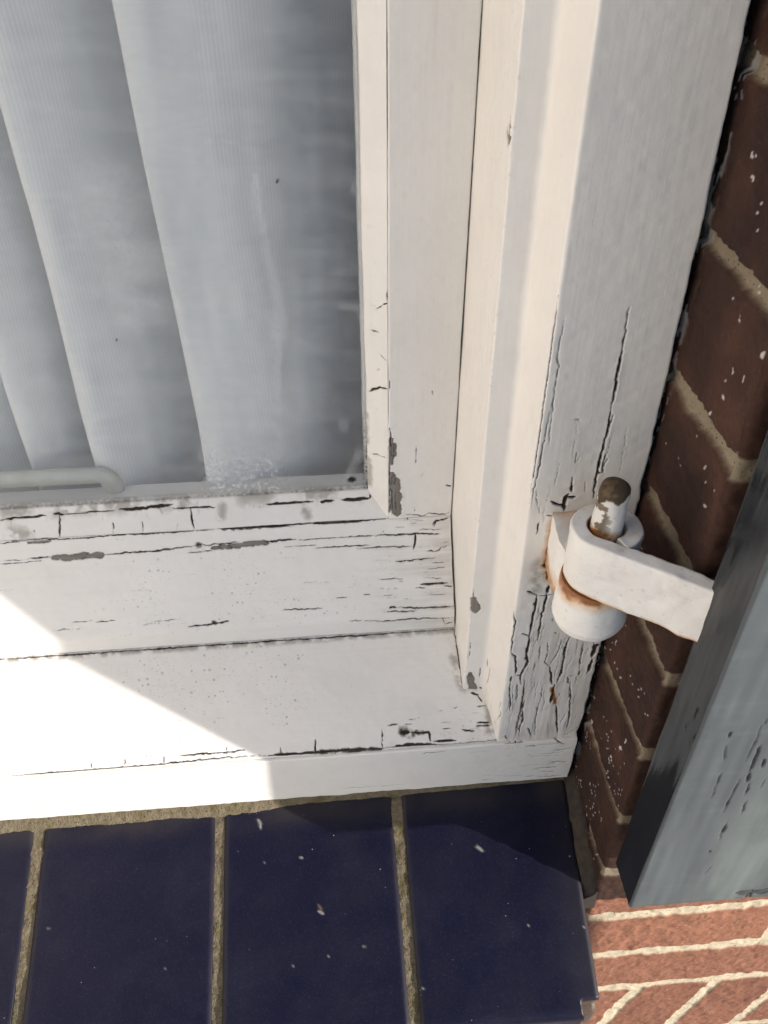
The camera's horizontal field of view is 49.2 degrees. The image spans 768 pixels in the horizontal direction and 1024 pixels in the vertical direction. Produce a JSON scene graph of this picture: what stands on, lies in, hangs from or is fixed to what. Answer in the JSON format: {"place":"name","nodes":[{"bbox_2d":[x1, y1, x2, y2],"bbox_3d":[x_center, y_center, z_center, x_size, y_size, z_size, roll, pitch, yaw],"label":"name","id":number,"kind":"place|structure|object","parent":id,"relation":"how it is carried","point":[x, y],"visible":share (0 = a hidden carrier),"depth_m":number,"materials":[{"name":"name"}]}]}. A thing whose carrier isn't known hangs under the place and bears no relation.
{"place":"outdoors","nodes":[
{"label":"outdoors","id":0,"kind":"place"},
{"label":"pavement","id":1,"kind":"structure","parent":0,"visible":0},
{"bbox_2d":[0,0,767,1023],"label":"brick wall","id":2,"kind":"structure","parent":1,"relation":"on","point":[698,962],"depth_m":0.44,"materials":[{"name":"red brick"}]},
{"bbox_2d":[0,830,33,1023],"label":"sill tile","id":3,"kind":"object","parent":2,"relation":"attached to","point":[15,853],"visible":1,"depth_m":0.52,"materials":[{"name":"blue tile"}]},
{"bbox_2d":[22,817,214,1023],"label":"sill tile","id":4,"kind":"object","parent":2,"relation":"attached to","point":[123,928],"visible":1,"depth_m":0.52,"materials":[{"name":"blue tile"}]},
{"bbox_2d":[222,797,409,1023],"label":"sill tile","id":5,"kind":"object","parent":2,"relation":"attached to","point":[312,928],"visible":1,"depth_m":0.52,"materials":[{"name":"blue tile"}]},
{"bbox_2d":[0,0,750,820],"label":"window","id":6,"kind":"structure","parent":2,"relation":"attached to","point":[532,182],"depth_m":0.49,"materials":[{"name":"white paint"}]},
{"bbox_2d":[0,0,363,492],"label":"net curtain","id":7,"kind":"object","parent":6,"relation":"hanging from","point":[179,243],"visible":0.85,"depth_m":0.47,"materials":[{"name":"white fabric"}]},
{"bbox_2d":[545,477,630,641],"bbox_3d":[0.097,0.012,0.388,0.035,0.085,0.059,-3,40,-3],"label":"hinge pintle","id":8,"kind":"object","parent":6,"relation":"attached to","point":[578,615],"visible":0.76,"depth_m":0.38,"materials":[{"name":"white paint"}]},
{"bbox_2d":[563,431,767,907],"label":"shutter","id":9,"kind":"object","parent":8,"relation":"attached to","point":[697,830],"depth_m":0.37,"materials":[{"name":"grey paint"}]},
{"bbox_2d":[401,780,598,1023],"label":"sill tile","id":10,"kind":"object","parent":2,"relation":"attached to","point":[499,925],"visible":1,"depth_m":0.53,"materials":[{"name":"blue tile"}]}
]}

